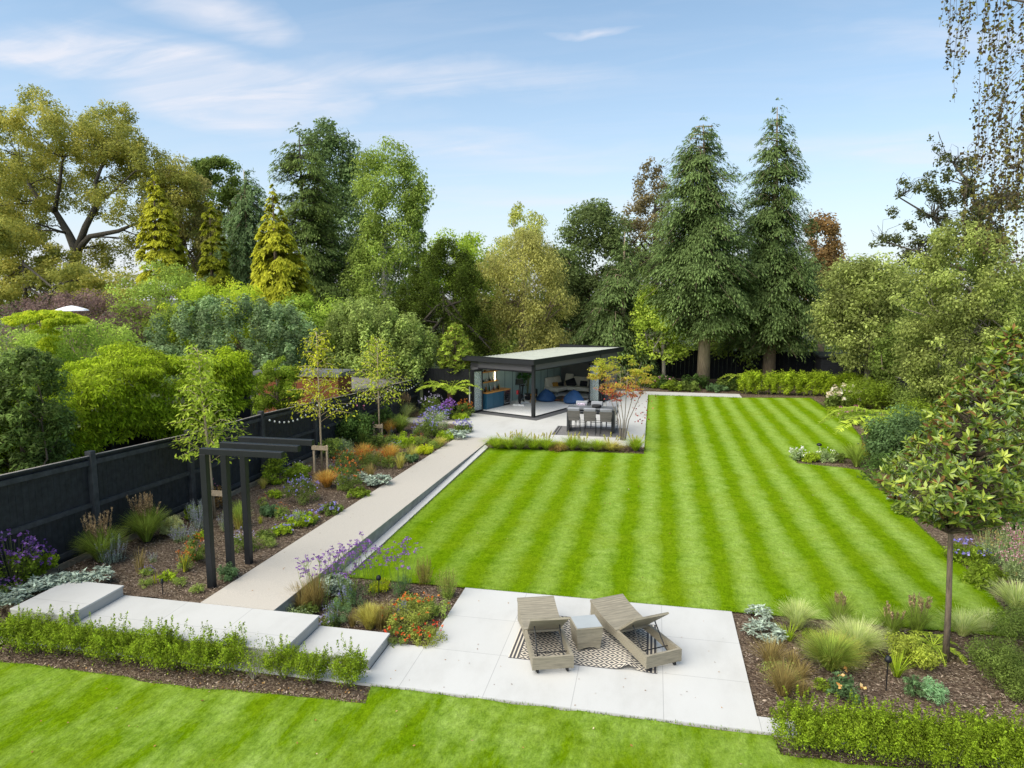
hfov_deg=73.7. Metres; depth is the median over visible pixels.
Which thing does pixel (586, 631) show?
side table
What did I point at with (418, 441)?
flowering plant
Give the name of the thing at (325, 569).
verbena
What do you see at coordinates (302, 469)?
shrub
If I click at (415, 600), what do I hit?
leafy plant
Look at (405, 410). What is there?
ornamental grass
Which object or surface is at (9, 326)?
tree
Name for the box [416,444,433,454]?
euphorbia
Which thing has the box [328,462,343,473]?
flowering plant
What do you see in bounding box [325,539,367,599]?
verbena
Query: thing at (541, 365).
garden room
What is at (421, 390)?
ground
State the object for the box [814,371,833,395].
hedge shrub
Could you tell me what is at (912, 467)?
shrub
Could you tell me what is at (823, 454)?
leafy plant
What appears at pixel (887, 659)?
spike light
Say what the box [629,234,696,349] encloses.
tree
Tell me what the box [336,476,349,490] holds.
flowering plant
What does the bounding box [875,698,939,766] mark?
hedge shrub
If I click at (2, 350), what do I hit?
shrub
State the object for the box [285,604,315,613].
leafy plant
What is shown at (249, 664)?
hedge shrub
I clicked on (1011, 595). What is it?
ornamental grass
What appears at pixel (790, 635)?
sword leaf plant
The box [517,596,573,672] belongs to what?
sun lounger
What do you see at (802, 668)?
ornamental grass
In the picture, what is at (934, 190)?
maple
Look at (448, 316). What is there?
yew
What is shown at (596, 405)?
fire bowl
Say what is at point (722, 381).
leafy plant
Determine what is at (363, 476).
silver plant
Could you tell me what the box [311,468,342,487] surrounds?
ornamental grass
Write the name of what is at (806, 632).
leafy plant
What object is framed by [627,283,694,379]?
tree
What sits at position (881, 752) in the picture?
hedge shrub
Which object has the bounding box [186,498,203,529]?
flower spikes
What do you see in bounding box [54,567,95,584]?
silver plant
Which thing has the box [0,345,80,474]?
laurel
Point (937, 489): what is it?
shrub
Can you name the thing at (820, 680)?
leafy plant
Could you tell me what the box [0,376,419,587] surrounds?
panel fence
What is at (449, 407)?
flowering plant
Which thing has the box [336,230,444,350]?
tree
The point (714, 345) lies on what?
tree
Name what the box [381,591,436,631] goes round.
geum
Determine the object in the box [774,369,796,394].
hedge shrub
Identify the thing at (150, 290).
hawthorn
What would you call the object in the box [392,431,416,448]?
leafy plant
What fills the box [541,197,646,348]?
oak
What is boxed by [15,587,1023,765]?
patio
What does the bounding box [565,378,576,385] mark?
cushion
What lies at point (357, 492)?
geranium
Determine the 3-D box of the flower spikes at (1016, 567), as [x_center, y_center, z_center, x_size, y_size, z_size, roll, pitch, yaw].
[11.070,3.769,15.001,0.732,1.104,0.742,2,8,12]
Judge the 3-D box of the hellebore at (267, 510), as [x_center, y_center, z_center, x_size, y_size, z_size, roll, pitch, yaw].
[-6.535,3.394,18.477,0.618,0.307,0.660,-5,9,-32]
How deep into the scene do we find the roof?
34.26 m
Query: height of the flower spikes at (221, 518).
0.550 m
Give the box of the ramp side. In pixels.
[275,440,489,612]
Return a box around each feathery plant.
[325,598,351,625]
[341,583,366,605]
[392,574,411,596]
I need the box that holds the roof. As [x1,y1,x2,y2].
[351,371,411,393]
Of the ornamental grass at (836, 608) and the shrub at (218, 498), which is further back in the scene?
the shrub at (218, 498)
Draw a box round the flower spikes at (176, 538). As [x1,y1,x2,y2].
[172,528,181,542]
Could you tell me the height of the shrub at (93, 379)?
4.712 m
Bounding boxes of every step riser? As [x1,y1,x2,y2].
[10,588,122,645]
[75,619,318,671]
[301,637,388,669]
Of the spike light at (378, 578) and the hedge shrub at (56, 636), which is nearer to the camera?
the hedge shrub at (56, 636)
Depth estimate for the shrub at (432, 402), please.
34.41 m
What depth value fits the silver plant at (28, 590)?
12.88 m
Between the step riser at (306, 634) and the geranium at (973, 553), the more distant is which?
the geranium at (973, 553)
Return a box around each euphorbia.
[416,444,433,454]
[902,674,927,696]
[918,676,949,707]
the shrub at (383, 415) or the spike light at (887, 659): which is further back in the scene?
the shrub at (383, 415)
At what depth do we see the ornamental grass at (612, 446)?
27.27 m
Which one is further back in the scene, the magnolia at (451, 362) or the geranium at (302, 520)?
the magnolia at (451, 362)
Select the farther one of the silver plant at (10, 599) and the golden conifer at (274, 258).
the golden conifer at (274, 258)
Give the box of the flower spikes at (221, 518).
[216,511,223,531]
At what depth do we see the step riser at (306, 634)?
11.62 m
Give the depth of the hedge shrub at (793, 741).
9.29 m
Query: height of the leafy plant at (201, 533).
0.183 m
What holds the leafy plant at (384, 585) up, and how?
on the planting soil at (872, 671)
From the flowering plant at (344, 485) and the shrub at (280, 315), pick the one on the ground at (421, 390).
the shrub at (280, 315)
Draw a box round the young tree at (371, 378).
[344,335,411,435]
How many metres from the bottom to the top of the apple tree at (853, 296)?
8.743 m
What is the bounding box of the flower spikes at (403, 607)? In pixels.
[393,600,409,619]
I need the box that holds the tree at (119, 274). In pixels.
[54,264,154,344]
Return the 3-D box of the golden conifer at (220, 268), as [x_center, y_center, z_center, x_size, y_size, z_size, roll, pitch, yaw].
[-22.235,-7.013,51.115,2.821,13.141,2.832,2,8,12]
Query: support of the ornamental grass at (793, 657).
on the planting soil at (872, 671)
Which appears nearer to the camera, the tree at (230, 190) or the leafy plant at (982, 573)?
the leafy plant at (982, 573)
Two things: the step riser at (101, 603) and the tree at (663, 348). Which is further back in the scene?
the tree at (663, 348)
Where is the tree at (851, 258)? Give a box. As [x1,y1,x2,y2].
[800,253,881,360]
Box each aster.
[0,576,22,599]
[282,474,319,504]
[411,413,438,437]
[419,408,449,428]
[423,405,450,420]
[453,418,473,431]
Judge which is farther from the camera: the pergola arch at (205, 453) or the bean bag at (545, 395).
the bean bag at (545, 395)
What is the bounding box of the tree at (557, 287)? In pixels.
[527,239,593,349]
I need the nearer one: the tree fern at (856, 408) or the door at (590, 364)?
the tree fern at (856, 408)
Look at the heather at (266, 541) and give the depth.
15.96 m
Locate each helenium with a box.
[332,457,364,491]
[333,448,360,472]
[354,445,387,470]
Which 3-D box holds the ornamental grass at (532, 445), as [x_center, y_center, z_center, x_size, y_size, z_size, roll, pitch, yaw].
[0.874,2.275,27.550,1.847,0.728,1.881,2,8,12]
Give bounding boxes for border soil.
[0,557,74,622]
[52,408,461,602]
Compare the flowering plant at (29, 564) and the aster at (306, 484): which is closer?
the flowering plant at (29, 564)
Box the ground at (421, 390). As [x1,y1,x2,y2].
[0,300,1018,426]
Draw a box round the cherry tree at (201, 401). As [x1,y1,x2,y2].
[164,340,250,517]
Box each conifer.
[134,170,192,314]
[196,200,232,322]
[203,169,272,370]
[249,184,315,307]
[567,225,660,386]
[628,115,769,387]
[717,98,838,378]
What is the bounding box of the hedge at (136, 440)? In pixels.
[3,396,250,467]
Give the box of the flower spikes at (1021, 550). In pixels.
[1017,530,1023,565]
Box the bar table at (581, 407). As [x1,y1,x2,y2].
[567,405,615,432]
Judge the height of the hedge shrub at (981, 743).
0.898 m
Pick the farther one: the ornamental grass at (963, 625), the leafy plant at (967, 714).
the ornamental grass at (963, 625)
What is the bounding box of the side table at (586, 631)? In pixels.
[569,614,603,650]
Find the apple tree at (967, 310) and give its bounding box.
[886,214,1023,406]
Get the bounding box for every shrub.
[0,286,155,356]
[0,324,73,387]
[0,604,31,651]
[3,604,58,656]
[5,315,150,424]
[34,605,81,656]
[59,612,107,658]
[81,611,128,666]
[114,619,152,665]
[126,614,178,667]
[136,292,325,391]
[147,276,290,350]
[149,618,191,673]
[158,515,183,534]
[176,620,219,676]
[184,504,202,520]
[202,621,250,678]
[213,478,222,508]
[216,562,239,581]
[231,634,268,682]
[234,526,256,552]
[260,634,301,679]
[261,453,291,482]
[265,290,371,368]
[283,460,311,479]
[291,641,333,684]
[318,437,342,457]
[326,633,368,687]
[329,438,354,458]
[374,402,394,428]
[418,393,446,417]
[456,398,475,415]
[736,371,753,393]
[748,370,769,393]
[761,371,783,394]
[766,685,825,755]
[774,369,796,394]
[787,369,810,394]
[788,693,843,757]
[801,369,822,395]
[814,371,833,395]
[815,692,861,758]
[829,371,848,392]
[835,690,892,762]
[838,374,894,409]
[842,369,862,393]
[857,402,941,459]
[857,448,898,479]
[858,697,912,765]
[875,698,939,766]
[882,631,942,670]
[884,396,956,437]
[885,380,911,407]
[889,443,964,490]
[897,386,965,408]
[904,698,957,767]
[915,453,1003,520]
[922,702,990,767]
[934,383,1023,437]
[942,705,1008,767]
[960,463,1023,538]
[965,394,1023,460]
[965,634,1023,686]
[967,700,1023,767]
[983,645,1023,704]
[985,601,1023,650]
[993,714,1023,767]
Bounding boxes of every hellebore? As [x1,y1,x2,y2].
[259,503,283,517]
[398,452,418,461]
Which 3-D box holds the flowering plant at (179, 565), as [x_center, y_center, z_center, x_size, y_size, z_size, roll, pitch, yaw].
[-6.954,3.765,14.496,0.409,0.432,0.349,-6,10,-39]
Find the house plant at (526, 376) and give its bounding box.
[516,372,530,399]
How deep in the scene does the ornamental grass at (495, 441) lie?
27.67 m
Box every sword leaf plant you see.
[175,546,192,571]
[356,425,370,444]
[775,619,806,640]
[878,645,919,677]
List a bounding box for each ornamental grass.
[66,507,130,562]
[116,492,171,541]
[129,547,146,573]
[232,500,242,525]
[232,508,242,528]
[259,477,268,488]
[280,577,311,612]
[298,570,333,610]
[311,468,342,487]
[348,606,358,626]
[350,441,376,461]
[351,600,386,629]
[363,463,376,475]
[363,602,388,629]
[375,442,399,461]
[380,418,398,433]
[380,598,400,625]
[389,412,413,431]
[392,451,406,467]
[399,391,416,417]
[404,442,417,455]
[432,436,448,446]
[478,434,513,448]
[488,431,529,448]
[508,429,533,448]
[520,432,551,448]
[529,432,563,449]
[545,439,572,449]
[559,432,583,449]
[569,433,598,449]
[579,438,611,449]
[590,432,631,450]
[623,431,652,450]
[748,631,795,668]
[757,656,811,696]
[773,593,824,629]
[781,647,806,666]
[787,658,816,678]
[790,625,872,672]
[793,678,817,695]
[798,627,873,671]
[818,613,895,653]
[820,590,862,626]
[841,442,874,466]
[871,601,914,634]
[872,472,889,490]
[898,592,940,634]
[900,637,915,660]
[934,602,992,636]
[963,605,1000,630]
[984,573,1023,610]
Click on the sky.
(548, 107)
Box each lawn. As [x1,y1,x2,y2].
[0,662,902,767]
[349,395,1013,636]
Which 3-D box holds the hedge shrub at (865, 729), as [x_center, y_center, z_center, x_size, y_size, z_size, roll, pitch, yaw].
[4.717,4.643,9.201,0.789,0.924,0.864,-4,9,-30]
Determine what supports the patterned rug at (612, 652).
on the patio
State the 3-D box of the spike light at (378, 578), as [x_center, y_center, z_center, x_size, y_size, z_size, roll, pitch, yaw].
[-2.740,4.184,14.055,0.110,0.530,0.110,2,8,12]
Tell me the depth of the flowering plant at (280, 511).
18.12 m
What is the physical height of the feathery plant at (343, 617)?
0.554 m
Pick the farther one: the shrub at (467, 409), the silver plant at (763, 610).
the shrub at (467, 409)
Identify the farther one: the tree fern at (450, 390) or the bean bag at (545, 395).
the bean bag at (545, 395)
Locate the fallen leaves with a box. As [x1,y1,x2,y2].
[31,465,874,763]
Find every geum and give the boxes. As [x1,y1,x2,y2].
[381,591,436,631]
[383,623,415,647]
[406,619,447,648]
[417,592,450,620]
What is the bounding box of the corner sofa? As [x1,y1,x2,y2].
[544,373,597,394]
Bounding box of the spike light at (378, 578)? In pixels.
[376,575,380,598]
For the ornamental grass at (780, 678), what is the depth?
10.67 m
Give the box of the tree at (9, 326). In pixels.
[0,258,47,346]
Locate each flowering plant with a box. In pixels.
[0,528,44,581]
[30,539,59,575]
[138,565,154,576]
[175,554,194,571]
[181,533,204,561]
[256,495,267,505]
[274,502,290,520]
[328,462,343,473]
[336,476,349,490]
[381,454,395,467]
[388,440,403,450]
[414,430,424,445]
[440,398,455,418]
[789,446,809,460]
[837,405,866,425]
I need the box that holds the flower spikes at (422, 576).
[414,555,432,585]
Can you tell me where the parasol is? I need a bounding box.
[56,306,89,329]
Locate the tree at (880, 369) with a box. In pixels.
[864,312,946,390]
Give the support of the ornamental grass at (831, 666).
on the planting soil at (872, 671)
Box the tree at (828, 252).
[802,209,850,350]
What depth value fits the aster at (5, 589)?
12.96 m
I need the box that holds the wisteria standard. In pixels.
[0,309,90,365]
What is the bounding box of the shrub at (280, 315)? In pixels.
[136,292,325,391]
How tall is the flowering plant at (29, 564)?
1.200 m
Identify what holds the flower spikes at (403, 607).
on the planting soil at (872, 671)
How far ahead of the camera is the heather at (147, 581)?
13.66 m
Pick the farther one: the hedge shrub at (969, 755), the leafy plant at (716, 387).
the leafy plant at (716, 387)
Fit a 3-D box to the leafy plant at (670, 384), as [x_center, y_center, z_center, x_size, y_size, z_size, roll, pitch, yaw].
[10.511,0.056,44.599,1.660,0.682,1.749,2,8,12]
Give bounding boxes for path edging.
[342,445,487,572]
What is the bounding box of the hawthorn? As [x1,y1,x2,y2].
[103,258,214,402]
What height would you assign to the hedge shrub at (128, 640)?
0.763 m
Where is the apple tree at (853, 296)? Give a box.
[805,251,919,388]
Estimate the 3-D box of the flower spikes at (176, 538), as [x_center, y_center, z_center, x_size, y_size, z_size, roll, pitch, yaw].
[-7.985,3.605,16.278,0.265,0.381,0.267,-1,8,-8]
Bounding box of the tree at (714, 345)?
[685,253,805,369]
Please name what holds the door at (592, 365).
in the garden room
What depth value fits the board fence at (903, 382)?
35.11 m
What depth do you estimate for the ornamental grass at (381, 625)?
12.76 m
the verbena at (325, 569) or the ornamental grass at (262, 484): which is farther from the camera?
the ornamental grass at (262, 484)
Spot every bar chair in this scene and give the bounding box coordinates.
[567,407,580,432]
[575,401,587,425]
[583,408,596,435]
[590,401,602,428]
[600,408,612,435]
[606,402,618,427]
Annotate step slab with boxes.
[10,580,123,616]
[73,595,318,651]
[295,626,389,661]
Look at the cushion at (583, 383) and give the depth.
42.48 m
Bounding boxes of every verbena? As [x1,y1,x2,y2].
[295,552,340,608]
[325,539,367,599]
[346,532,389,596]
[383,536,422,595]
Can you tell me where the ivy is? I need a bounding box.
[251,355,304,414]
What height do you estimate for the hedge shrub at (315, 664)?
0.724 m
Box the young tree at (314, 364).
[281,328,360,471]
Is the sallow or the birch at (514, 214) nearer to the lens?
the sallow
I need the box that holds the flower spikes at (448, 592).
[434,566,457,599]
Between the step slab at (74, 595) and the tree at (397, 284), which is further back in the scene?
the tree at (397, 284)
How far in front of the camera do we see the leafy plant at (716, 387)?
43.81 m
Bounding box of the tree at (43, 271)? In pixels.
[0,213,137,328]
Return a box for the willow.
[470,226,582,354]
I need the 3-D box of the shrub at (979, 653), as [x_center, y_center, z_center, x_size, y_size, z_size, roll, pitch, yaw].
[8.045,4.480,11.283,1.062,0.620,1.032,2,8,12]
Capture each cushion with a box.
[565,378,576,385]
[580,381,587,386]
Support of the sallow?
on the ground at (421, 390)
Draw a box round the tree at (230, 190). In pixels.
[182,154,244,289]
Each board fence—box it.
[423,368,468,411]
[629,350,814,379]
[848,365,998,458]
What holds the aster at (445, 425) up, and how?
on the border soil at (178, 594)
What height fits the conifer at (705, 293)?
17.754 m
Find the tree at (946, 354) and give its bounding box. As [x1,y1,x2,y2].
[906,256,980,359]
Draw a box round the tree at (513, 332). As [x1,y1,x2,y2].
[448,240,540,354]
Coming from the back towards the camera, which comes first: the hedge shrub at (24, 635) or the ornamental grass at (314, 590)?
the ornamental grass at (314, 590)
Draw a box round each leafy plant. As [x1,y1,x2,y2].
[157,569,177,581]
[192,529,203,538]
[255,529,276,540]
[264,489,283,497]
[271,479,281,484]
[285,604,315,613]
[290,477,303,484]
[296,601,318,613]
[318,614,340,626]
[330,595,351,612]
[364,432,397,447]
[369,577,391,592]
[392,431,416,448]
[394,590,421,610]
[436,430,454,440]
[452,412,468,420]
[549,443,566,452]
[614,445,630,450]
[637,376,659,387]
[654,374,675,388]
[660,379,683,390]
[674,380,700,391]
[682,373,708,387]
[705,383,729,392]
[715,378,738,389]
[727,377,751,390]
[758,658,804,685]
[801,452,821,462]
[802,628,818,638]
[812,677,833,692]
[815,446,838,462]
[824,406,845,415]
[829,451,845,462]
[890,497,918,516]
[958,559,1008,590]
[960,710,975,720]
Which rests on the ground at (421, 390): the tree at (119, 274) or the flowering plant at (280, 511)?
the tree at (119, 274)
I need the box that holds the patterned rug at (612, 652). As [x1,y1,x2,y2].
[508,616,656,673]
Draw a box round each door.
[470,369,479,409]
[471,369,480,411]
[473,369,482,412]
[589,363,599,401]
[590,363,601,400]
[592,365,603,400]
[593,363,604,401]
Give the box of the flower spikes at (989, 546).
[971,528,1010,565]
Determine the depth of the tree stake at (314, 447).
23.13 m
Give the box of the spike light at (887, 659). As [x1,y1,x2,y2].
[884,655,891,690]
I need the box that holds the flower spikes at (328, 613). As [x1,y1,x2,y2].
[322,600,338,626]
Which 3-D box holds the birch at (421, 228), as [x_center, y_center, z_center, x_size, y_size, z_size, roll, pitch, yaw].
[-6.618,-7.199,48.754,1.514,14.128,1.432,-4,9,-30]
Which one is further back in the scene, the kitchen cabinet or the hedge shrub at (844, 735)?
the kitchen cabinet
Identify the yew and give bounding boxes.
[386,236,508,368]
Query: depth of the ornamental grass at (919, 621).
12.53 m
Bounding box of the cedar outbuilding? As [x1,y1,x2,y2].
[253,367,354,412]
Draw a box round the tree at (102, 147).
[0,82,206,344]
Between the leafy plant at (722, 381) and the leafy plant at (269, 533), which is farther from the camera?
the leafy plant at (722, 381)
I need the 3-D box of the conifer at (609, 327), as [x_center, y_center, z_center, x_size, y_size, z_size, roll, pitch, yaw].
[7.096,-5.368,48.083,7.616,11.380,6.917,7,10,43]
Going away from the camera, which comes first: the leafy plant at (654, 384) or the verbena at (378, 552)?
the verbena at (378, 552)
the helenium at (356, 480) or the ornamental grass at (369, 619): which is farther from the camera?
the helenium at (356, 480)
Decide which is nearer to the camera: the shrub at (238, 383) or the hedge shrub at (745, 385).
the shrub at (238, 383)
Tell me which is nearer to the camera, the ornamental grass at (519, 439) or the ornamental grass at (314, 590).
the ornamental grass at (314, 590)
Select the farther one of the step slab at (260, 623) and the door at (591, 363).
the door at (591, 363)
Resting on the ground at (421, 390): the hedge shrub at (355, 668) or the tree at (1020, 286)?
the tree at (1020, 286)
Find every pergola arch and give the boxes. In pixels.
[199,447,284,588]
[219,441,300,568]
[238,436,314,564]
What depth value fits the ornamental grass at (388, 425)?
30.27 m
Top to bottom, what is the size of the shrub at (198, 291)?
7.302 m
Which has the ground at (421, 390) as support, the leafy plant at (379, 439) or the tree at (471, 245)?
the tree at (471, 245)
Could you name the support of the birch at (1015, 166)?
on the planting soil at (872, 671)
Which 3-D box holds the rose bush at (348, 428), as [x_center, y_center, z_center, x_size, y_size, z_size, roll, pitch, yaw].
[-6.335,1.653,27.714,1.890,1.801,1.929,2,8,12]
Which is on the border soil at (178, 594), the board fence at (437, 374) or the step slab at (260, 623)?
the board fence at (437, 374)
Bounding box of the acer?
[586,354,655,440]
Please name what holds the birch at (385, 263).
on the ground at (421, 390)
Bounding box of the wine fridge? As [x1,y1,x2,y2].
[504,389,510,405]
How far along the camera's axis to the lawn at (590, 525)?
18.36 m
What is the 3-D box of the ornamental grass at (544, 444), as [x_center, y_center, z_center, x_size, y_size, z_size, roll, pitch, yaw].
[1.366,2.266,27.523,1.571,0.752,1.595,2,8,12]
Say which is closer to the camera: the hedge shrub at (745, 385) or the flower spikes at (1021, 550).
the flower spikes at (1021, 550)
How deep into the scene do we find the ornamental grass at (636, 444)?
27.23 m
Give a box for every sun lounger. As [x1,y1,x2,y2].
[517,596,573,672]
[590,594,681,670]
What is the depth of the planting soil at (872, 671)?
11.37 m
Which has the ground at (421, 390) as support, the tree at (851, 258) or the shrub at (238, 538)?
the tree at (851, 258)
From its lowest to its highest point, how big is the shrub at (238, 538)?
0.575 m
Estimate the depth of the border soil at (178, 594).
16.13 m
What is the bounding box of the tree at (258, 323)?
[210,239,318,350]
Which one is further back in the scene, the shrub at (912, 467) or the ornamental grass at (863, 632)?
the shrub at (912, 467)
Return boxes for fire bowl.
[592,404,601,407]
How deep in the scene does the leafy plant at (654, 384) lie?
45.67 m
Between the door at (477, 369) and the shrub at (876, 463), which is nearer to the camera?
the shrub at (876, 463)
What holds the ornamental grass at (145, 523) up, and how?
on the border soil at (178, 594)
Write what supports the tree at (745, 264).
on the ground at (421, 390)
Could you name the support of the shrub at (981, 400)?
on the planting soil at (872, 671)
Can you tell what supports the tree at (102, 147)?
on the ground at (421, 390)
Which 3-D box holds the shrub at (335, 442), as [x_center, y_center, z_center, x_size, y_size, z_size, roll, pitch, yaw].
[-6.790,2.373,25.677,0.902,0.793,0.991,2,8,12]
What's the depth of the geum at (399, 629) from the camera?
12.32 m
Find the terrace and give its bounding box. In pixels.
[456,386,741,446]
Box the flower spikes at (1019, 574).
[1013,558,1023,586]
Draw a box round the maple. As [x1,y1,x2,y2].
[868,132,1023,382]
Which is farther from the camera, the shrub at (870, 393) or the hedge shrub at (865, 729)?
the shrub at (870, 393)
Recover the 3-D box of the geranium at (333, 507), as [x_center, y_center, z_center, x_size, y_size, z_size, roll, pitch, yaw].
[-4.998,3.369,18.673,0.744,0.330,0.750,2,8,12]
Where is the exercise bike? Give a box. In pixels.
[513,379,528,405]
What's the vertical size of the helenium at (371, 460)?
0.844 m
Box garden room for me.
[461,344,623,420]
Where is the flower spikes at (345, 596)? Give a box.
[338,585,351,608]
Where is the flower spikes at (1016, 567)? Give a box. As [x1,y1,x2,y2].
[994,531,1023,581]
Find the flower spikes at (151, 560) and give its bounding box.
[147,552,157,562]
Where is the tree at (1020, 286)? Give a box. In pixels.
[995,256,1023,362]
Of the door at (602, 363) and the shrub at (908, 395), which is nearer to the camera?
the shrub at (908, 395)
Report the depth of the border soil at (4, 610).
12.82 m
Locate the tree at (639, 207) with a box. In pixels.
[611,156,677,341]
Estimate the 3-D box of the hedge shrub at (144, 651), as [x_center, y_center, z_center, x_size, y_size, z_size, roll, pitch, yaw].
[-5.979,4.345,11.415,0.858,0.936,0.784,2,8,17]
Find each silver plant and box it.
[0,591,24,607]
[1,581,42,599]
[17,575,58,592]
[38,571,75,588]
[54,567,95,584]
[80,563,115,582]
[318,572,353,595]
[350,471,368,479]
[363,473,391,485]
[444,428,470,437]
[740,616,788,642]
[744,603,772,620]
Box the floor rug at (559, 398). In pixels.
[554,396,588,401]
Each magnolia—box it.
[435,322,475,374]
[867,323,1023,661]
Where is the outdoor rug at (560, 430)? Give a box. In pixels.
[551,426,625,436]
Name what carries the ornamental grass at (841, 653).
on the planting soil at (872, 671)
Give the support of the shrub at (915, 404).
on the planting soil at (872, 671)
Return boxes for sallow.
[318,294,438,386]
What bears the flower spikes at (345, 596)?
on the planting soil at (872, 671)
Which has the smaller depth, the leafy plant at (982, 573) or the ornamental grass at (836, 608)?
the ornamental grass at (836, 608)
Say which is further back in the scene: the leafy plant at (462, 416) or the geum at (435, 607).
the leafy plant at (462, 416)
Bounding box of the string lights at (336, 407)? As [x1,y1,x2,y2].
[266,379,419,422]
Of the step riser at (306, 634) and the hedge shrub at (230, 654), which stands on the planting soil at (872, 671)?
the hedge shrub at (230, 654)
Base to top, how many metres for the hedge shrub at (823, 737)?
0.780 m
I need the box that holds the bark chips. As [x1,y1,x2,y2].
[0,426,1023,767]
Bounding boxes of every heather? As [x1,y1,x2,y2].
[138,576,153,588]
[170,576,187,585]
[188,582,205,592]
[252,534,276,548]
[428,440,443,448]
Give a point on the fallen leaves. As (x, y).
(347, 689)
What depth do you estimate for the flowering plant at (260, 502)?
19.18 m
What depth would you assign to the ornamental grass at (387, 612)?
12.86 m
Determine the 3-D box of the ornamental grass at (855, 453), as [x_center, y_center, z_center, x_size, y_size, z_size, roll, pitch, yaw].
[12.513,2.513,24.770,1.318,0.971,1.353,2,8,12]
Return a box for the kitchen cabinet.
[483,387,510,409]
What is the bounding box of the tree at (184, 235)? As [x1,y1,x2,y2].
[153,154,227,301]
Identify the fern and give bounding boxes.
[416,380,482,409]
[719,373,757,382]
[818,406,930,459]
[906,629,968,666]
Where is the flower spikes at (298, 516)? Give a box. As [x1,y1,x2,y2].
[293,510,304,520]
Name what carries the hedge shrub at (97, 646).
on the planting soil at (872, 671)
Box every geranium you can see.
[271,522,293,535]
[282,509,319,527]
[317,500,343,516]
[346,487,371,497]
[941,536,993,565]
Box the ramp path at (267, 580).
[201,437,491,610]
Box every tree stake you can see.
[211,490,221,511]
[311,445,328,472]
[372,424,382,436]
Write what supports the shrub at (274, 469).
on the border soil at (178, 594)
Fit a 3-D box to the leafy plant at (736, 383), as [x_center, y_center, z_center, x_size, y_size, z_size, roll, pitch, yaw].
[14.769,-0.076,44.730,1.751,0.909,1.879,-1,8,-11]
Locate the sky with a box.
[0,0,1023,300]
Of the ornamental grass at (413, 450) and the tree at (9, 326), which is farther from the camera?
the tree at (9, 326)
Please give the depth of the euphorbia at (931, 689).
10.52 m
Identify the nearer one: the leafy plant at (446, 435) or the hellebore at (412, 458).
the hellebore at (412, 458)
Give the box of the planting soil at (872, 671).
[0,377,1023,767]
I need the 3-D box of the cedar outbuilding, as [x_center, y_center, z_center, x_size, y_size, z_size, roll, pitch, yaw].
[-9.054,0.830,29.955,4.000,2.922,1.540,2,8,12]
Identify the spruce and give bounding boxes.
[252,122,364,355]
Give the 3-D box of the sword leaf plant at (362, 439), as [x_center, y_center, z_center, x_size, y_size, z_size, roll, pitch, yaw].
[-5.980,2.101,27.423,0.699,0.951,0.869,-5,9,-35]
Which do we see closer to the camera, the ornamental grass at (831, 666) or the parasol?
the ornamental grass at (831, 666)
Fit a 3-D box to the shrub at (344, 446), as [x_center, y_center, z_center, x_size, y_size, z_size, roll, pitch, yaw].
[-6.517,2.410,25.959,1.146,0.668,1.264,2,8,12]
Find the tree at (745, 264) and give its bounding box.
[687,233,790,351]
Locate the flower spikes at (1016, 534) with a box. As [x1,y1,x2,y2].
[992,517,1023,558]
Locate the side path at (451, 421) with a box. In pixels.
[405,417,460,423]
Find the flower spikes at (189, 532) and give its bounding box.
[167,521,198,541]
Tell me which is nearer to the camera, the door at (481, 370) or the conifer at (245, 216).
the door at (481, 370)
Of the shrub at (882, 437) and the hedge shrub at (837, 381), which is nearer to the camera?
the shrub at (882, 437)
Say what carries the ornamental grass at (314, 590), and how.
on the planting soil at (872, 671)
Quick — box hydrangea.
[820,382,866,407]
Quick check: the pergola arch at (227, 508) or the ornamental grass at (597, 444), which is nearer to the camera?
the pergola arch at (227, 508)
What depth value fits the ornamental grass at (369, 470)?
22.06 m
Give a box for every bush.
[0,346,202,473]
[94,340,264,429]
[335,404,377,445]
[825,666,866,704]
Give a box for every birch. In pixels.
[334,135,437,339]
[407,183,429,290]
[488,201,557,348]
[938,0,1023,282]
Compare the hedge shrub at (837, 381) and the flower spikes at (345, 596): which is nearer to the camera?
the flower spikes at (345, 596)
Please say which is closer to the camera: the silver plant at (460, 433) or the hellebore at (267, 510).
the hellebore at (267, 510)
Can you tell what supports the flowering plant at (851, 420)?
on the planting soil at (872, 671)
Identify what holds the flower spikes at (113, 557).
on the border soil at (178, 594)
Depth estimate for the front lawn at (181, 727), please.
9.71 m
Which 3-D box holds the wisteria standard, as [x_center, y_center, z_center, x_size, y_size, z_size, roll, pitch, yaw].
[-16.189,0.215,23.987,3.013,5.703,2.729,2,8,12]
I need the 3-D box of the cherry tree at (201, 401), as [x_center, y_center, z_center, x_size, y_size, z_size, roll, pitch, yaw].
[-8.025,1.249,17.955,2.415,4.772,2.582,2,8,12]
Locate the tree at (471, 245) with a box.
[410,227,501,330]
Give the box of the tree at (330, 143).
[295,116,378,349]
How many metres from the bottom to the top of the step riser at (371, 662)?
0.148 m
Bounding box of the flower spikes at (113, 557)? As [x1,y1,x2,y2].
[94,533,127,564]
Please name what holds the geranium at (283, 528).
on the border soil at (178, 594)
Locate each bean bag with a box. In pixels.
[536,389,555,401]
[563,390,584,403]
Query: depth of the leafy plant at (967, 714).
10.07 m
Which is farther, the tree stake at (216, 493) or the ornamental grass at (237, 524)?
the tree stake at (216, 493)
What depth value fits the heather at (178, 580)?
13.73 m

